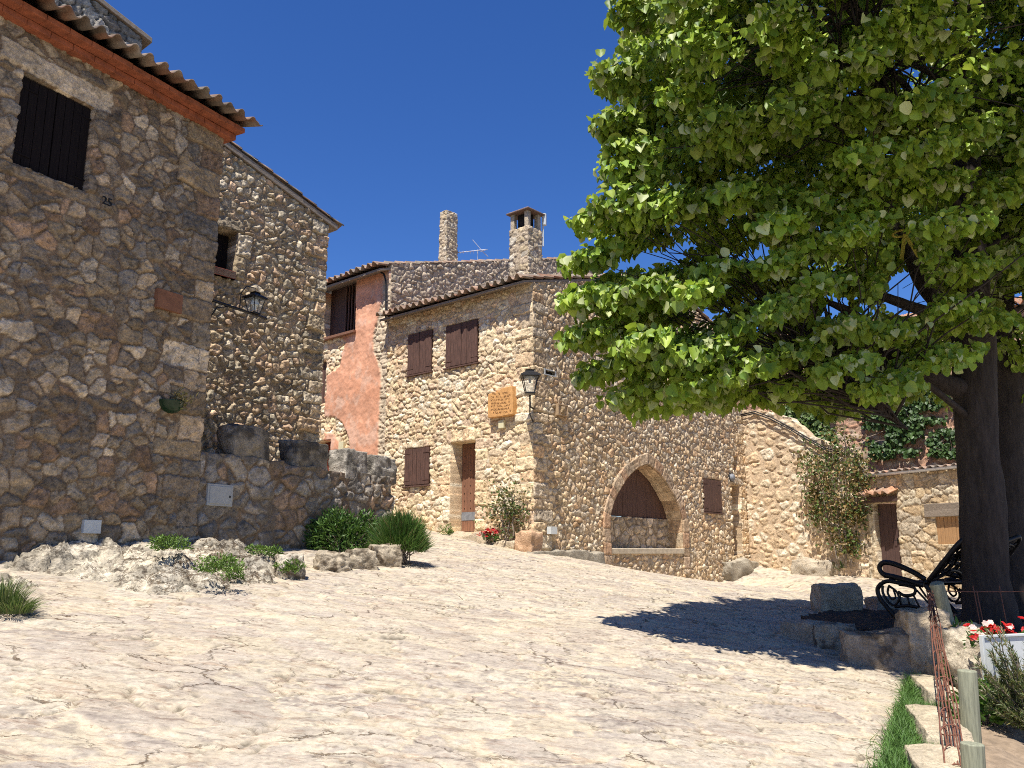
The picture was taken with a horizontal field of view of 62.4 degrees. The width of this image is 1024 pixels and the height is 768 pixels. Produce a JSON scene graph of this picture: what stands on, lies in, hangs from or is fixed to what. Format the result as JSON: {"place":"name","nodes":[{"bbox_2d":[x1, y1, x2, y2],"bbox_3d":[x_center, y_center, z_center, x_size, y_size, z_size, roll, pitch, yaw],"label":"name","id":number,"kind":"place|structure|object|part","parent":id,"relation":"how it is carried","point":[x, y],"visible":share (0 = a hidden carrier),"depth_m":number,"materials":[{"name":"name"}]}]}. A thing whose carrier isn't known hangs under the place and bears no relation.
{"place":"outdoors","nodes":[
{"label":"outdoors","id":0,"kind":"place"},
{"bbox_2d":[0,529,961,767],"bbox_3d":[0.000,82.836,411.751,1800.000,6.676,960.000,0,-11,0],"label":"ground","id":1,"kind":"structure","parent":0,"point":[451,652],"depth_m":6.28,"materials":[{"name":"beige stone"}]},
{"bbox_2d":[0,573,37,588],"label":"rock outcrop","id":2,"kind":"object","parent":1,"relation":"on","point":[28,584],"visible":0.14,"depth_m":7.58,"materials":[{"name":"beige stone"}]},
{"bbox_2d":[0,574,42,607],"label":"grass tuft","id":3,"kind":"object","parent":1,"relation":"on","point":[6,590],"visible":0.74,"depth_m":6.55,"materials":[{"name":"green plant"}]},
{"bbox_2d":[0,594,51,613],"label":"grass tuft","id":4,"kind":"object","parent":1,"relation":"on","point":[23,607],"visible":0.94,"depth_m":6.42,"materials":[{"name":"green plant"}]},
{"bbox_2d":[55,0,151,51],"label":"tower house","id":5,"kind":"structure","parent":1,"relation":"on","point":[108,17],"depth_m":16.13,"materials":[{"name":"stone"}]},
{"bbox_2d":[0,0,262,561],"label":"stone house","id":6,"kind":"structure","parent":1,"relation":"on","point":[111,155],"depth_m":9.95,"materials":[{"name":"stone"}]},
{"bbox_2d":[12,76,90,189],"bbox_3d":[-5.270,-2.852,9.673,0.056,1.053,0.944,-6,-13,28],"label":"window","id":7,"kind":"structure","parent":6,"relation":"in","point":[51,138],"depth_m":9.65,"materials":[{"name":"paint"}]},
{"bbox_2d":[81,520,101,533],"bbox_3d":[-4.755,1.613,9.543,0.060,0.152,0.216,-6,-13,28],"label":"cover plate","id":8,"kind":"object","parent":6,"relation":"attached to","point":[90,526],"visible":1,"depth_m":9.52,"materials":[{"name":"white plastic"}]},
{"bbox_2d":[159,387,198,413],"bbox_3d":[-4.239,0.216,10.675,0.458,0.323,0.352,10,-15,-41],"label":"wall pot","id":9,"kind":"object","parent":6,"relation":"attached to","point":[173,405],"depth_m":10.60,"materials":[{"name":"green ceramic"}]},
{"bbox_2d":[211,286,268,319],"bbox_3d":[-3.910,-1.070,11.989,0.270,0.808,1.174,-6,-13,28],"label":"wall lantern","id":10,"kind":"object","parent":6,"relation":"attached to","point":[255,298],"depth_m":12.25,"materials":[{"name":"black metal"}]},
{"bbox_2d":[1,536,277,596],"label":"rock outcrop","id":11,"kind":"object","parent":1,"relation":"on","point":[136,566],"visible":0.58,"depth_m":8.81,"materials":[{"name":"beige stone"}]},
{"bbox_2d":[145,533,193,551],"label":"weed","id":12,"kind":"object","parent":11,"relation":"on","point":[169,539],"visible":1,"depth_m":8.84,"materials":[{"name":"green plant"}]},
{"bbox_2d":[245,543,284,556],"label":"weed","id":13,"kind":"object","parent":11,"relation":"on","point":[276,550],"visible":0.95,"depth_m":10.54,"materials":[{"name":"green plant"}]},
{"bbox_2d":[190,552,244,574],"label":"weed","id":14,"kind":"object","parent":1,"relation":"on","point":[217,564],"visible":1,"depth_m":8.30,"materials":[{"name":"green plant"}]},
{"bbox_2d":[220,562,246,580],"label":"weed","id":15,"kind":"object","parent":1,"relation":"on","point":[230,575],"visible":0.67,"depth_m":8.92,"materials":[{"name":"green plant"}]},
{"bbox_2d":[201,141,343,460],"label":"gable house","id":16,"kind":"structure","parent":1,"relation":"on","point":[274,230],"depth_m":15.60,"materials":[{"name":"stone"}]},
{"bbox_2d":[215,234,227,268],"bbox_3d":[-5.335,-2.361,15.226,0.053,0.713,0.422,-9,-15,40],"label":"window","id":17,"kind":"structure","parent":16,"relation":"in","point":[221,257],"depth_m":15.30,"materials":[{"name":"paint"}]},
{"bbox_2d":[214,266,235,279],"bbox_3d":[-5.207,-1.950,14.986,0.320,0.140,0.504,-9,-15,40],"label":"window box","id":18,"kind":"object","parent":16,"relation":"on","point":[223,270],"visible":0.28,"depth_m":14.93,"materials":[{"name":"red paint"}]},
{"bbox_2d":[272,558,306,574],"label":"weed","id":19,"kind":"object","parent":1,"relation":"on","point":[293,568],"visible":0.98,"depth_m":9.69,"materials":[{"name":"green plant"}]},
{"bbox_2d":[274,553,305,578],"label":"edging stone","id":20,"kind":"object","parent":1,"relation":"on","point":[280,559],"visible":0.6,"depth_m":9.76,"materials":[{"name":"beige stone"}]},
{"bbox_2d":[195,423,396,549],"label":"garden wall","id":21,"kind":"structure","parent":1,"relation":"on","point":[290,493],"depth_m":12.28,"materials":[{"name":"grey stone"}]},
{"bbox_2d":[205,483,232,506],"bbox_3d":[-3.905,1.483,11.265,0.089,0.288,0.432,-6,-13,28],"label":"meter cabinet","id":22,"kind":"object","parent":21,"relation":"attached to","point":[219,494],"visible":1,"depth_m":11.22,"materials":[{"name":"grey plastic"}]},
{"bbox_3d":[-3.873,1.480,11.248,0.017,0.232,0.376,-6,-13,28],"label":"door","id":23,"kind":"part","parent":22,"relation":"part of","materials":[{"name":"grey plastic"}]},
{"bbox_2d":[312,550,351,572],"bbox_3d":[-2.321,2.339,10.883,0.489,0.400,0.414,4,-12,-20],"label":"edging stone","id":24,"kind":"object","parent":1,"relation":"on","point":[333,561],"visible":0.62,"depth_m":10.73,"materials":[{"name":"beige stone"}]},
{"bbox_2d":[302,503,380,551],"bbox_3d":[-2.454,2.183,12.765,1.453,0.780,0.894,0,-11,0],"label":"leafy bush","id":25,"kind":"object","parent":1,"relation":"on","point":[350,535],"visible":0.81,"depth_m":12.60,"materials":[{"name":"green plant"}]},
{"bbox_2d":[345,548,377,569],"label":"edging stone","id":26,"kind":"object","parent":1,"relation":"on","point":[364,558],"visible":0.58,"depth_m":11.21,"materials":[{"name":"beige stone"}]},
{"bbox_2d":[368,543,402,567],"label":"edging stone","id":27,"kind":"object","parent":1,"relation":"on","point":[388,555],"visible":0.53,"depth_m":11.73,"materials":[{"name":"beige stone"}]},
{"bbox_2d":[364,505,436,563],"bbox_3d":[-1.623,2.165,12.340,1.127,0.904,1.220,0,-11,0],"label":"broom bush","id":28,"kind":"object","parent":1,"relation":"on","point":[407,533],"visible":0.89,"depth_m":12.17,"materials":[{"name":"green plant"}]},
{"bbox_2d":[437,523,453,534],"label":"weed","id":29,"kind":"object","parent":1,"relation":"on","point":[449,530],"visible":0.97,"depth_m":17.84,"materials":[{"name":"green plant"}]},
{"bbox_2d":[319,210,591,470],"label":"pink house","id":30,"kind":"structure","parent":1,"relation":"on","point":[354,391],"depth_m":21.47,"materials":[{"name":"paint"}]},
{"bbox_2d":[321,362,326,403],"bbox_3d":[-5.016,-0.006,22.339,0.609,1.124,0.053,-10,-15,40],"label":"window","id":31,"kind":"structure","parent":30,"relation":"in","point":[325,364],"depth_m":22.26,"materials":[{"name":"brown wood"}]},
{"bbox_2d":[326,442,330,470],"bbox_3d":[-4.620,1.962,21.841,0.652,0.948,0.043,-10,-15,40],"label":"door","id":32,"kind":"structure","parent":30,"relation":"in","point":[328,443],"depth_m":21.99,"materials":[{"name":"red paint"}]},
{"bbox_2d":[324,283,356,341],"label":"window","id":33,"kind":"structure","parent":30,"relation":"in","point":[343,300],"depth_m":22.48,"materials":[{"name":"brown wood"}]},
{"bbox_2d":[338,441,344,448],"bbox_3d":[-4.255,1.543,21.092,0.192,0.209,0.050,-10,-15,40],"label":"number tile","id":34,"kind":"object","parent":30,"relation":"attached to","point":[341,445],"visible":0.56,"depth_m":21.05,"materials":[{"name":"beige ceramic"}]},
{"bbox_2d":[458,240,487,259],"bbox_3d":[-1.181,-3.858,24.684,0.980,0.727,0.341,0,-11,0],"label":"television aerial","id":35,"kind":"object","parent":30,"relation":"attached to","point":[477,250],"visible":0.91,"depth_m":24.64,"materials":[{"name":"metal"}]},
{"bbox_2d":[445,531,493,543],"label":"step stone","id":36,"kind":"object","parent":1,"relation":"on","point":[469,536],"visible":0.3,"depth_m":17.35,"materials":[{"name":"beige stone"}]},
{"bbox_2d":[476,528,504,544],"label":"red geranium","id":37,"kind":"object","parent":1,"relation":"on","point":[489,535],"visible":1,"depth_m":17.03,"materials":[{"name":"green plant"}]},
{"bbox_2d":[487,540,514,549],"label":"footing stone","id":38,"kind":"object","parent":1,"relation":"on","point":[506,544],"visible":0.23,"depth_m":16.79,"materials":[{"name":"beige stone"}]},
{"bbox_2d":[473,478,532,540],"bbox_3d":[-0.195,2.513,16.981,1.302,1.462,0.845,-5,-12,25],"label":"rose bush","id":39,"kind":"object","parent":1,"relation":"on","point":[507,514],"visible":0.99,"depth_m":16.94,"materials":[{"name":"green plant"}]},
{"bbox_2d":[514,529,542,551],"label":"footing stone","id":40,"kind":"object","parent":1,"relation":"on","point":[531,540],"visible":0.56,"depth_m":16.48,"materials":[{"name":"brown stone"}]},
{"bbox_2d":[527,549,568,556],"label":"footing stone","id":41,"kind":"object","parent":1,"relation":"on","point":[556,552],"visible":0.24,"depth_m":16.74,"materials":[{"name":"grey stone"}]},
{"bbox_2d":[376,206,750,581],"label":"corner house","id":42,"kind":"structure","parent":1,"relation":"on","point":[588,470],"depth_m":18.94,"materials":[{"name":"beige stone"}]},
{"bbox_2d":[402,447,430,487],"bbox_3d":[-2.144,1.900,19.257,0.904,0.892,0.155,-10,-15,40],"label":"window","id":43,"kind":"structure","parent":42,"relation":"in","point":[417,461],"depth_m":19.21,"materials":[{"name":"brown wood"}]},
{"bbox_2d":[405,329,432,377],"bbox_3d":[-2.134,-0.716,19.771,0.905,1.044,0.155,-10,-15,40],"label":"window","id":44,"kind":"structure","parent":42,"relation":"in","point":[420,344],"depth_m":19.72,"materials":[{"name":"brown wood"}]},
{"bbox_2d":[443,319,479,369],"bbox_3d":[-1.105,-0.878,18.888,1.078,1.026,0.155,-10,-15,40],"label":"window","id":45,"kind":"structure","parent":42,"relation":"in","point":[462,340],"depth_m":18.82,"materials":[{"name":"brown wood"}]},
{"bbox_2d":[461,443,475,531],"bbox_3d":[-0.826,2.254,18.486,0.723,1.916,0.052,-10,-15,40],"label":"door","id":46,"kind":"structure","parent":42,"relation":"in","point":[468,450],"depth_m":18.58,"materials":[{"name":"brown wood"}]},
{"bbox_2d":[498,420,505,428],"bbox_3d":[-0.211,0.843,17.665,0.144,0.163,0.070,-10,-15,40],"label":"door number","id":47,"kind":"object","parent":42,"relation":"attached to","point":[501,424],"depth_m":17.63,"materials":[{"name":"beige ceramic"}]},
{"bbox_2d":[488,386,516,418],"bbox_3d":[-0.204,0.389,17.720,0.702,0.616,0.154,-10,-15,40],"label":"stone plaque","id":48,"kind":"object","parent":42,"relation":"attached to","point":[502,402],"visible":1,"depth_m":17.61,"materials":[{"name":"orange stone"}]},
{"bbox_2d":[519,369,540,421],"bbox_3d":[0.350,0.223,16.943,0.406,1.017,0.642,1,-11,-4],"label":"street lantern","id":49,"kind":"object","parent":42,"relation":"attached to","point":[529,374],"visible":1,"depth_m":16.81,"materials":[{"name":"black metal"}]},
{"bbox_2d":[547,527,556,533],"bbox_3d":[0.809,2.961,17.072,0.110,0.149,0.206,-10,-15,40],"label":"utility box","id":50,"kind":"object","parent":42,"relation":"attached to","point":[551,530],"visible":1,"depth_m":17.01,"materials":[{"name":"white plastic"}]},
{"bbox_2d":[554,403,567,416],"bbox_3d":[1.058,0.554,17.849,0.143,0.245,0.348,-10,-15,40],"label":"clay plaque","id":51,"kind":"object","parent":42,"relation":"attached to","point":[561,410],"visible":1,"depth_m":17.78,"materials":[{"name":"beige ceramic"}]},
{"bbox_2d":[702,479,723,514],"bbox_3d":[5.305,2.992,22.455,0.155,0.916,1.038,-10,-15,40],"label":"window","id":52,"kind":"structure","parent":42,"relation":"in","point":[711,488],"depth_m":22.40,"materials":[{"name":"brown wood"}]},
{"bbox_2d":[728,473,734,481],"bbox_3d":[6.089,2.583,23.334,0.140,0.254,0.260,-10,-15,40],"label":"bulkhead lamp","id":53,"kind":"object","parent":42,"relation":"attached to","point":[731,476],"visible":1,"depth_m":23.27,"materials":[{"name":"glass"}]},
{"bbox_2d":[741,411,838,453],"bbox_3d":[7.624,1.339,23.336,2.745,1.415,0.080,-10,-15,40],"label":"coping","id":54,"kind":"object","parent":42,"relation":"attached to","point":[752,412],"visible":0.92,"depth_m":23.34,"materials":[{"name":"beige stone"}]},
{"bbox_2d":[566,549,604,563],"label":"footing stone","id":55,"kind":"object","parent":1,"relation":"on","point":[596,556],"visible":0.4,"depth_m":17.50,"materials":[{"name":"beige stone"}]},
{"bbox_2d":[722,557,758,580],"bbox_3d":[6.303,5.059,22.964,0.502,0.683,2.046,-8,-14,35],"label":"footing stone","id":56,"kind":"object","parent":1,"relation":"on","point":[736,569],"visible":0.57,"depth_m":22.44,"materials":[{"name":"beige stone"}]},
{"bbox_2d":[779,619,825,643],"bbox_3d":[3.424,2.919,9.804,0.367,0.374,0.603,6,-13,-28],"label":"edging stone","id":57,"kind":"object","parent":1,"relation":"on","point":[799,630],"visible":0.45,"depth_m":9.72,"materials":[{"name":"grey stone"}]},
{"bbox_2d":[742,409,869,576],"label":"stone wall","id":58,"kind":"structure","parent":1,"relation":"on","point":[781,535],"depth_m":23.18,"materials":[{"name":"beige stone"}]},
{"bbox_2d":[786,419,883,567],"bbox_3d":[8.427,2.587,21.991,1.142,4.329,2.534,11,-16,-43],"label":"climbing rose","id":59,"kind":"object","parent":58,"relation":"attached to","point":[853,514],"visible":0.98,"depth_m":21.94,"materials":[{"name":"green plant"}]},
{"bbox_2d":[790,557,834,576],"bbox_3d":[7.921,4.922,22.274,1.131,0.706,0.380,-9,-15,39],"label":"ledge stone","id":60,"kind":"object","parent":1,"relation":"on","point":[808,566],"visible":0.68,"depth_m":22.16,"materials":[{"name":"beige stone"}]},
{"bbox_2d":[621,296,1023,519],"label":"house","id":61,"kind":"structure","parent":1,"relation":"on","point":[900,461],"depth_m":24.19,"materials":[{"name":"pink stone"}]},
{"bbox_2d":[768,405,838,445],"bbox_3d":[8.861,1.261,25.794,2.099,1.735,0.379,-8,-14,36],"label":"ivy","id":62,"kind":"object","parent":61,"relation":"attached to","point":[811,423],"visible":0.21,"depth_m":25.53,"materials":[{"name":"green plant"}]},
{"bbox_2d":[860,390,951,460],"bbox_3d":[11.254,1.066,24.007,2.606,2.188,0.370,-8,-14,35],"label":"ivy","id":63,"kind":"object","parent":61,"relation":"attached to","point":[910,420],"visible":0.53,"depth_m":23.96,"materials":[{"name":"green plant"}]},
{"bbox_2d":[924,427,955,460],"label":"ivy","id":64,"kind":"object","parent":61,"relation":"attached to","point":[938,449],"visible":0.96,"depth_m":23.32,"materials":[{"name":"green plant"}]},
{"bbox_2d":[812,622,856,649],"bbox_3d":[3.615,2.891,9.460,0.476,0.454,0.494,-2,-12,11],"label":"edging stone","id":65,"kind":"object","parent":1,"relation":"on","point":[826,635],"visible":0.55,"depth_m":9.30,"materials":[{"name":"grey stone"}]},
{"bbox_2d":[810,582,862,612],"bbox_3d":[4.821,3.258,12.559,0.722,0.598,0.507,0,-11,0],"label":"edging stone","id":66,"kind":"object","parent":1,"relation":"on","point":[838,597],"visible":0.65,"depth_m":12.36,"materials":[{"name":"grey stone"}]},
{"bbox_2d":[839,627,912,673],"bbox_3d":[3.788,2.779,8.709,0.780,0.530,0.411,-2,-11,8],"label":"edging stone","id":67,"kind":"object","parent":1,"relation":"on","point":[888,649],"visible":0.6,"depth_m":8.58,"materials":[{"name":"beige stone"}]},
{"bbox_2d":[864,595,914,610],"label":"edging stone","id":68,"kind":"object","parent":1,"relation":"on","point":[872,603],"visible":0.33,"depth_m":13.16,"materials":[{"name":"grey stone"}]},
{"bbox_2d":[857,668,956,767],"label":"grass","id":69,"kind":"structure","parent":1,"relation":"on","point":[900,732],"depth_m":5.91,"materials":[{"name":"green plant"}]},
{"bbox_2d":[857,463,961,590],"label":"stone shed","id":70,"kind":"structure","parent":1,"relation":"on","point":[914,525],"depth_m":20.41,"materials":[{"name":"beige stone"}]},
{"bbox_2d":[878,503,901,577],"bbox_3d":[9.460,3.902,21.076,0.101,1.823,0.673,5,-12,-24],"label":"door","id":71,"kind":"structure","parent":70,"relation":"in","point":[889,531],"depth_m":21.14,"materials":[{"name":"brown wood"}]},
{"bbox_2d":[924,502,958,543],"bbox_3d":[10.092,3.232,19.580,0.183,0.940,1.090,5,-12,-25],"label":"window","id":72,"kind":"structure","parent":70,"relation":"in","point":[947,527],"depth_m":19.60,"materials":[{"name":"brown wood"}]},
{"bbox_2d":[801,608,1023,633],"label":"soil bed","id":73,"kind":"object","parent":1,"relation":"on","point":[867,620],"visible":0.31,"depth_m":10.72,"materials":[{"name":"brown soil"}]},
{"bbox_2d":[553,0,1023,630],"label":"lime tree","id":74,"kind":"object","parent":73,"relation":"on","point":[697,120],"visible":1,"depth_m":8.50,"materials":[{"name":"green plant"}]},
{"bbox_2d":[891,229,918,259],"bbox_3d":[4.817,-1.673,10.379,0.259,0.399,0.268,0,-11,0],"label":"yellow tape","id":75,"kind":"object","parent":74,"relation":"attached to","point":[905,237],"visible":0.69,"depth_m":10.28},
{"bbox_2d":[809,38,1023,616],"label":"lime tree","id":76,"kind":"object","parent":73,"relation":"on","point":[1010,366],"visible":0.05,"depth_m":12.12,"materials":[{"name":"brown plant"}]},
{"bbox_2d":[894,606,951,674],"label":"upright block","id":77,"kind":"structure","parent":73,"relation":"on","point":[914,624],"depth_m":8.51,"materials":[{"name":"beige stone"}]},
{"bbox_2d":[930,581,954,624],"bbox_3d":[4.454,2.428,8.645,0.391,0.804,0.136,8,-14,-33],"label":"wooden post","id":78,"kind":"object","parent":73,"relation":"on","point":[937,588],"visible":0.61,"depth_m":8.59,"materials":[{"name":"grey wood"}]},
{"bbox_2d":[875,535,1021,618],"bbox_3d":[5.508,2.396,10.548,1.503,1.034,1.228,8,-14,-33],"label":"park bench","id":79,"kind":"object","parent":73,"relation":"on","point":[951,559],"visible":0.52,"depth_m":10.34,"materials":[{"name":"metal"}]},
{"bbox_2d":[926,586,1023,623],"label":"wire fence","id":80,"kind":"object","parent":73,"relation":"on","point":[1000,591],"visible":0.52,"depth_m":8.76,"materials":[{"name":"brown metal"}]},
{"bbox_2d":[903,743,960,767],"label":"kerb block","id":81,"kind":"structure","parent":1,"relation":"on","point":[924,755],"depth_m":5.07,"materials":[{"name":"beige stone"}]},
{"bbox_2d":[927,591,962,765],"bbox_3d":[3.351,2.161,6.607,0.135,0.909,3.957,-5,-12,24],"label":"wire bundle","id":82,"kind":"object","parent":81,"relation":"on","point":[931,601],"visible":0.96,"depth_m":6.16,"materials":[{"name":"brown metal"}]},
{"bbox_2d":[927,662,940,675],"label":"kerb block","id":83,"kind":"structure","parent":1,"relation":"on","point":[930,668],"depth_m":8.10,"materials":[{"name":"beige stone"}]},
{"bbox_2d":[910,674,958,712],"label":"kerb block","id":84,"kind":"structure","parent":1,"relation":"on","point":[926,685],"depth_m":7.20,"materials":[{"name":"beige stone"}]},
{"bbox_2d":[905,704,973,745],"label":"kerb block","id":85,"kind":"structure","parent":1,"relation":"on","point":[927,722],"depth_m":5.89,"materials":[{"name":"beige stone"}]},
{"bbox_2d":[939,626,985,689],"bbox_3d":[4.077,2.522,7.502,0.478,0.729,0.633,0,-11,0],"label":"boulder","id":86,"kind":"object","parent":1,"relation":"on","point":[953,638],"visible":0.27,"depth_m":7.41,"materials":[{"name":"beige stone"}]},
{"bbox_2d":[962,616,1023,648],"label":"red flowers","id":87,"kind":"object","parent":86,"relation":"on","point":[989,624],"visible":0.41,"depth_m":7.08,"materials":[{"name":"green plant"}]},
{"bbox_2d":[105,0,1023,516],"label":"sky","id":88,"kind":"structure","parent":0,"point":[388,116],"materials":[{"name":"blue"}]},
{"bbox_2d":[948,683,1023,767],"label":"garden earth","id":89,"kind":"structure","parent":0,"point":[1004,746],"depth_m":5.92,"materials":[{"name":"beige soil"}]},
{"bbox_2d":[936,615,972,686],"bbox_3d":[4.030,2.437,7.611,0.464,0.688,0.607,0,-11,0],"label":"garden plant","id":90,"kind":"object","parent":89,"relation":"on","point":[956,623],"visible":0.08,"depth_m":7.62,"materials":[{"name":"green plant"}]},
{"bbox_2d":[954,622,982,627],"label":"field stone","id":91,"kind":"object","parent":89,"relation":"on","point":[977,625],"visible":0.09,"depth_m":8.29,"materials":[{"name":"beige stone"}]},
{"bbox_2d":[957,669,981,742],"bbox_3d":[3.189,2.356,5.877,0.153,0.704,0.128,0,-11,0],"label":"wooden post","id":92,"kind":"object","parent":89,"relation":"on","point":[969,704],"visible":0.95,"depth_m":5.86,"materials":[{"name":"grey wood"}]},
{"bbox_2d":[960,741,985,767],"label":"wooden post","id":93,"kind":"object","parent":89,"relation":"on","point":[972,754],"visible":1,"depth_m":4.82,"materials":[{"name":"grey wood"}]},
{"bbox_2d":[943,674,1017,728],"bbox_3d":[3.615,2.426,6.471,0.477,0.401,0.423,4,-12,-21],"label":"garden plant","id":94,"kind":"object","parent":89,"relation":"on","point":[988,718],"visible":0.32,"depth_m":6.41,"materials":[{"name":"green plant"}]},
{"bbox_2d":[973,619,1023,729],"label":"grey shrub","id":95,"kind":"object","parent":89,"relation":"on","point":[1011,704],"visible":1,"depth_m":6.21,"materials":[{"name":"green plant"}]},
{"bbox_2d":[979,633,1023,725],"bbox_3d":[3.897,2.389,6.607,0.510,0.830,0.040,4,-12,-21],"label":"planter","id":96,"kind":"object","parent":89,"relation":"on","point":[1016,639],"visible":0.38,"depth_m":6.64,"materials":[{"name":"plastic"}]}
]}

